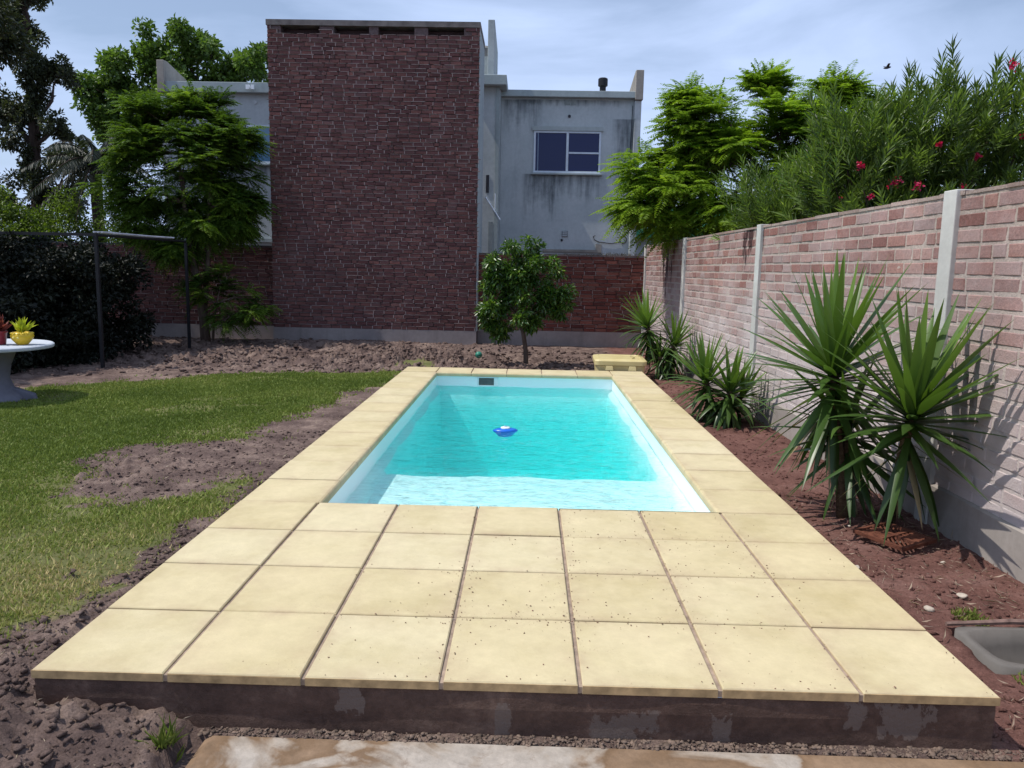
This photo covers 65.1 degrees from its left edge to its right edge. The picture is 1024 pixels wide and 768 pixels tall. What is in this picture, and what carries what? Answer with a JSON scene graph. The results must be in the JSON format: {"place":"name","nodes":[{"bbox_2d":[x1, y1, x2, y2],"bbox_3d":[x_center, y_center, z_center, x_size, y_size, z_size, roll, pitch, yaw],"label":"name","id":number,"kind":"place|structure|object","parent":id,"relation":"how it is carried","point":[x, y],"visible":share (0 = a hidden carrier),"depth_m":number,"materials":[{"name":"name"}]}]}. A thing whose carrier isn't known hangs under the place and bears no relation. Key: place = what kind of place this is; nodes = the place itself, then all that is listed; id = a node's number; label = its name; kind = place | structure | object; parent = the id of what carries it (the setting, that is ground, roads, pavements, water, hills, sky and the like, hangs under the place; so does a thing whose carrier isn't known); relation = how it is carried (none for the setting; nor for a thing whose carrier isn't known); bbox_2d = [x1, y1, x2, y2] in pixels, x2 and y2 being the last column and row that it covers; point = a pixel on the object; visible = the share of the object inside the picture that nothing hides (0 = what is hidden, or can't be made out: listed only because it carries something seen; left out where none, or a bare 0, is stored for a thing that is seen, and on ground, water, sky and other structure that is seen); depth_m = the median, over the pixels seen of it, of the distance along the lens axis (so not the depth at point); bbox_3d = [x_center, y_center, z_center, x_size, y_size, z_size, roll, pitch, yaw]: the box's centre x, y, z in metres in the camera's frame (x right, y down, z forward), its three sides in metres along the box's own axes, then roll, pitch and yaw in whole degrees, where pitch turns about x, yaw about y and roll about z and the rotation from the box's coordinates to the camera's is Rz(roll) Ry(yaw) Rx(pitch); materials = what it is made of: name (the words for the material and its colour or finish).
{"place":"outdoors","nodes":[
{"label":"outdoors","id":0,"kind":"place"},
{"bbox_2d":[48,430,326,516],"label":"bare patch soil","id":1,"kind":"structure","parent":0,"point":[188,469],"depth_m":6.00,"materials":[{"name":"brown soil"}]},
{"bbox_2d":[0,336,1023,767],"bbox_3d":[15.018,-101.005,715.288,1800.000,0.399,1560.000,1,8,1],"label":"ground","id":2,"kind":"structure","parent":0,"point":[318,420],"depth_m":4.82,"materials":[{"name":"soil"}]},
{"bbox_2d":[0,185,38,239],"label":"garden shrub","id":3,"kind":"object","parent":2,"relation":"on","point":[7,213],"visible":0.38,"depth_m":17.71,"materials":[{"name":"green plant"}]},
{"bbox_2d":[0,0,41,80],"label":"shade tree","id":4,"kind":"object","parent":2,"relation":"on","point":[15,37],"visible":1,"depth_m":14.78,"materials":[{"name":"green plant"}]},
{"bbox_2d":[0,339,54,402],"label":"concrete table","id":5,"kind":"object","parent":2,"relation":"on","point":[9,391],"visible":0.88,"depth_m":8.99,"materials":[{"name":"white concrete"}]},
{"bbox_2d":[0,314,12,344],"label":"flower pot","id":6,"kind":"object","parent":5,"relation":"on","point":[4,327],"visible":1,"depth_m":8.87,"materials":[{"name":"red ceramic"}]},
{"bbox_2d":[10,317,35,344],"bbox_3d":[-5.441,-0.600,8.957,0.286,0.318,0.241,-5,10,-36],"label":"flower pot","id":7,"kind":"object","parent":5,"relation":"on","point":[23,335],"visible":1,"depth_m":8.90,"materials":[{"name":"yellow ceramic"}]},
{"bbox_2d":[0,0,89,230],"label":"tall dark tree","id":8,"kind":"object","parent":2,"relation":"on","point":[43,72],"visible":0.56,"depth_m":20.87,"materials":[{"name":"green plant"}]},
{"bbox_2d":[0,185,107,243],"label":"garden shrub","id":9,"kind":"object","parent":2,"relation":"on","point":[37,224],"visible":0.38,"depth_m":17.87,"materials":[{"name":"green plant"}]},
{"bbox_2d":[0,229,159,373],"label":"dark hedge","id":10,"kind":"object","parent":2,"relation":"on","point":[47,288],"visible":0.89,"depth_m":12.12,"materials":[{"name":"green plant"}]},
{"bbox_2d":[18,134,154,241],"bbox_3d":[-10.015,-3.624,19.438,3.310,4.626,3.345,4,9,20],"label":"palm tree","id":11,"kind":"object","parent":2,"relation":"on","point":[78,157],"visible":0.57,"depth_m":18.73,"materials":[{"name":"green plant"}]},
{"bbox_2d":[0,231,190,367],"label":"metal frame","id":12,"kind":"object","parent":2,"relation":"on","point":[99,302],"visible":0.81,"depth_m":11.86,"materials":[{"name":"black paint"}]},
{"bbox_2d":[93,231,173,238],"bbox_3d":[-5.997,-2.378,12.839,0.149,0.031,2.169,2,8,4],"label":"metal bar","id":13,"kind":"object","parent":12,"relation":"on","point":[115,233],"visible":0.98,"depth_m":12.61,"materials":[{"name":"grey metal"}]},
{"bbox_2d":[70,209,132,244],"bbox_3d":[-9.271,-2.580,18.492,2.232,2.848,1.870,-2,9,-19],"label":"garden shrub","id":14,"kind":"object","parent":2,"relation":"on","point":[112,230],"visible":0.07,"depth_m":18.08,"materials":[{"name":"green plant"}]},
{"bbox_2d":[0,524,209,767],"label":"soil clods","id":15,"kind":"object","parent":2,"relation":"on","point":[53,716],"visible":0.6,"depth_m":2.72,"materials":[{"name":"brown soil"}]},
{"bbox_2d":[132,712,188,761],"bbox_3d":[-1.135,1.157,2.618,0.165,0.163,0.140,-7,11,-43],"label":"weed tuft","id":16,"kind":"object","parent":2,"relation":"on","point":[162,740],"visible":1,"depth_m":2.60,"materials":[{"name":"green plant"}]},
{"bbox_2d":[51,241,273,338],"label":"boundary wall","id":17,"kind":"structure","parent":2,"relation":"on","point":[169,314],"depth_m":16.76,"materials":[{"name":"brick"},{"name":"concrete"}]},
{"bbox_2d":[69,12,268,149],"bbox_3d":[-10.367,-6.824,25.473,7.036,9.017,2.776,1,8,1],"label":"plane tree","id":18,"kind":"object","parent":2,"relation":"on","point":[186,59],"visible":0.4,"depth_m":24.70,"materials":[{"name":"green plant"}]},
{"bbox_2d":[68,80,279,340],"bbox_3d":[-6.229,-3.201,15.308,3.569,5.110,2.443,1,8,1],"label":"jacaranda tree","id":19,"kind":"object","parent":2,"relation":"on","point":[231,208],"visible":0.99,"depth_m":14.93,"materials":[{"name":"green plant"}]},
{"bbox_2d":[0,404,349,767],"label":"straw litter","id":20,"kind":"object","parent":2,"relation":"on","point":[140,556],"visible":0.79,"depth_m":4.41,"materials":[{"name":"brown plant"}]},
{"bbox_2d":[0,368,401,654],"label":"lawn grass","id":21,"kind":"structure","parent":2,"relation":"on","point":[60,416],"depth_m":6.89,"materials":[{"name":"green plant"}]},
{"bbox_2d":[156,60,271,245],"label":"white house","id":22,"kind":"structure","parent":2,"relation":"on","point":[251,97],"depth_m":18.94,"materials":[{"name":"paint"}]},
{"bbox_2d":[240,125,269,165],"bbox_3d":[-6.093,-5.658,19.013,1.750,0.925,0.088,1,8,1],"label":"window","id":23,"kind":"structure","parent":22,"relation":"in","point":[267,160],"depth_m":19.03,"materials":[{"name":"clear glass"}]},
{"bbox_2d":[168,256,283,342],"bbox_3d":[-5.425,-1.526,15.160,2.166,1.764,1.180,1,8,1],"label":"young jacaranda","id":24,"kind":"object","parent":2,"relation":"on","point":[252,310],"visible":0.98,"depth_m":15.09,"materials":[{"name":"green plant"}]},
{"bbox_2d":[11,335,606,376],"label":"turned soil","id":25,"kind":"structure","parent":2,"relation":"on","point":[389,365],"depth_m":13.54,"materials":[{"name":"brown soil"}]},
{"bbox_2d":[475,351,481,358],"bbox_3d":[-0.580,-0.505,13.974,0.127,0.124,0.127,1,8,1],"label":"green ball","id":26,"kind":"object","parent":25,"relation":"on","point":[478,354],"visible":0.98,"depth_m":13.93,"materials":[{"name":"green plastic"}]},
{"bbox_2d":[265,19,484,344],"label":"brick tower","id":27,"kind":"structure","parent":2,"relation":"on","point":[376,161],"depth_m":15.90,"materials":[{"name":"brick"}]},
{"bbox_2d":[31,367,1000,750],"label":"pool deck","id":28,"kind":"structure","parent":2,"relation":"on","point":[223,619],"depth_m":3.15,"materials":[{"name":"beige stone"}]},
{"bbox_2d":[328,376,709,511],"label":"swimming pool","id":29,"kind":"structure","parent":28,"relation":"in","point":[689,494],"depth_m":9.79,"materials":[{"name":"teal liquid"}]},
{"bbox_2d":[344,386,693,511],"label":"pool water","id":30,"kind":"structure","parent":29,"relation":"in","point":[541,432],"depth_m":6.77,"materials":[{"name":"teal liquid"}]},
{"bbox_2d":[493,426,517,436],"bbox_3d":[-0.066,0.461,7.857,0.254,0.104,0.166,0,8,-11],"label":"pool float","id":31,"kind":"object","parent":30,"relation":"on","point":[503,429],"visible":0.96,"depth_m":7.81,"materials":[{"name":"blue plastic"}]},
{"bbox_2d":[266,509,992,694],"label":"soil crumbs","id":32,"kind":"object","parent":28,"relation":"on","point":[605,602],"visible":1,"depth_m":3.31,"materials":[{"name":"brown soil"}]},
{"bbox_2d":[474,234,579,363],"bbox_3d":[0.246,-1.290,12.950,1.721,2.243,0.993,1,8,1],"label":"citrus tree","id":33,"kind":"object","parent":2,"relation":"on","point":[512,283],"visible":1,"depth_m":12.81,"materials":[{"name":"green plant"}]},
{"bbox_2d":[477,253,643,347],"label":"boundary wall","id":34,"kind":"structure","parent":2,"relation":"on","point":[602,284],"depth_m":16.63,"materials":[{"name":"brick"}]},
{"bbox_2d":[564,252,643,255],"bbox_3d":[1.914,-2.699,16.555,1.716,0.088,0.164,1,8,1],"label":"coping","id":35,"kind":"object","parent":34,"relation":"on","point":[609,254],"visible":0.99,"depth_m":16.56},
{"bbox_2d":[482,20,643,256],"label":"white house","id":36,"kind":"structure","parent":2,"relation":"on","point":[546,153],"depth_m":18.91,"materials":[{"name":"paint"}]},
{"bbox_2d":[486,175,488,192],"bbox_3d":[-0.563,-4.607,18.480,0.070,0.400,0.014,1,8,1],"label":"slit window","id":37,"kind":"structure","parent":36,"relation":"in","point":[487,176],"depth_m":18.47,"materials":[{"name":"glass"}]},
{"bbox_2d":[488,222,492,252],"bbox_3d":[-0.503,-3.343,18.661,0.100,0.850,0.011,1,8,1],"label":"side door","id":38,"kind":"structure","parent":36,"relation":"in","point":[490,224],"depth_m":18.64,"materials":[{"name":"grey metal"}]},
{"bbox_2d":[531,126,602,175],"bbox_3d":[1.299,-5.485,18.882,1.680,1.105,0.088,1,8,1],"label":"window","id":39,"kind":"structure","parent":36,"relation":"in","point":[558,150],"depth_m":18.91,"materials":[{"name":"blue glass"}]},
{"bbox_2d":[185,735,1023,767],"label":"patio slab","id":40,"kind":"structure","parent":2,"relation":"on","point":[213,751],"depth_m":2.62,"materials":[{"name":"beige stone"}]},
{"bbox_2d":[197,726,1023,761],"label":"gravel strip","id":41,"kind":"object","parent":2,"relation":"on","point":[701,744],"visible":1,"depth_m":2.71,"materials":[{"name":"grey gravel"}]},
{"bbox_2d":[593,354,646,372],"bbox_3d":[1.542,-0.224,11.609,0.736,0.363,0.778,2,8,3],"label":"plastic box","id":42,"kind":"object","parent":2,"relation":"on","point":[612,362],"visible":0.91,"depth_m":11.25,"materials":[{"name":"beige plastic"}]},
{"bbox_2d":[615,288,697,380],"bbox_3d":[2.204,-0.667,12.076,1.521,1.609,1.237,1,8,1],"label":"yucca","id":43,"kind":"object","parent":2,"relation":"on","point":[654,352],"visible":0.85,"depth_m":11.94,"materials":[{"name":"green plant"}]},
{"bbox_2d":[655,328,778,430],"bbox_3d":[2.188,0.076,8.518,1.361,1.327,1.232,4,9,18],"label":"yucca","id":44,"kind":"object","parent":2,"relation":"on","point":[718,412],"visible":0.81,"depth_m":8.43,"materials":[{"name":"green plant"}]},
{"bbox_2d":[589,58,935,263],"bbox_3d":[4.221,-2.660,12.805,5.866,5.172,3.770,1,8,1],"label":"fern leaved tree","id":45,"kind":"object","parent":2,"relation":"on","point":[698,146],"visible":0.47,"depth_m":12.96,"materials":[{"name":"green plant"}]},
{"bbox_2d":[708,126,913,242],"bbox_3d":[3.843,-1.667,10.294,2.749,3.492,1.826,1,8,1],"label":"oleander bush","id":46,"kind":"object","parent":2,"relation":"on","point":[759,207],"visible":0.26,"depth_m":10.07,"materials":[{"name":"green plant"}]},
{"bbox_2d":[641,181,1023,583],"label":"side wall","id":47,"kind":"structure","parent":2,"relation":"on","point":[967,244],"depth_m":5.43,"materials":[{"name":"brick"}]},
{"bbox_2d":[739,249,957,523],"bbox_3d":[2.124,0.071,5.241,1.371,1.889,1.389,1,8,1],"label":"yucca","id":48,"kind":"object","parent":2,"relation":"on","point":[827,314],"visible":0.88,"depth_m":5.15,"materials":[{"name":"green plant"}]},
{"bbox_2d":[853,521,936,551],"bbox_3d":[2.286,0.908,4.799,0.330,0.023,0.330,-4,13,-32],"label":"drain grate","id":49,"kind":"object","parent":2,"relation":"on","point":[911,539],"visible":0.95,"depth_m":4.77,"materials":[{"name":"brown metal"}]},
{"bbox_2d":[770,34,1023,220],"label":"oleander bush","id":50,"kind":"object","parent":2,"relation":"on","point":[972,155],"visible":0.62,"depth_m":7.54,"materials":[{"name":"green plant"}]},
{"bbox_2d":[776,493,1023,729],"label":"plant litter","id":51,"kind":"object","parent":2,"relation":"on","point":[956,583],"visible":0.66,"depth_m":4.26,"materials":[{"name":"brown plant"}]},
{"bbox_2d":[794,284,1022,545],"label":"yucca","id":52,"kind":"object","parent":2,"relation":"on","point":[926,367],"visible":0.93,"depth_m":4.66,"materials":[{"name":"green plant"}]},
{"bbox_2d":[924,605,934,611],"bbox_3d":[1.997,1.079,3.843,0.049,0.030,0.046,6,9,29],"label":"stone","id":53,"kind":"object","parent":2,"relation":"on","point":[929,608],"visible":0.97,"depth_m":3.83,"materials":[{"name":"white stone"}]},
{"bbox_2d":[956,593,967,597],"bbox_3d":[2.242,1.054,3.998,0.051,0.019,0.049,5,9,23],"label":"stone","id":54,"kind":"object","parent":2,"relation":"on","point":[962,595],"visible":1,"depth_m":3.99,"materials":[{"name":"white stone"}]},
{"bbox_2d":[951,606,992,626],"bbox_3d":[2.143,1.082,3.753,0.186,0.060,0.186,1,8,1],"label":"weed tuft","id":55,"kind":"object","parent":2,"relation":"on","point":[971,616],"visible":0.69,"depth_m":3.76,"materials":[{"name":"green plant"}]},
{"bbox_2d":[945,619,1023,674],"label":"drain basin","id":56,"kind":"object","parent":2,"relation":"on","point":[997,650],"visible":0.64,"depth_m":3.59,"materials":[{"name":"grey concrete"}]},
{"bbox_2d":[1012,669,1023,684],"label":"weed tuft","id":57,"kind":"object","parent":2,"relation":"on","point":[1020,677],"visible":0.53,"depth_m":3.20,"materials":[{"name":"green plant"}]}
]}

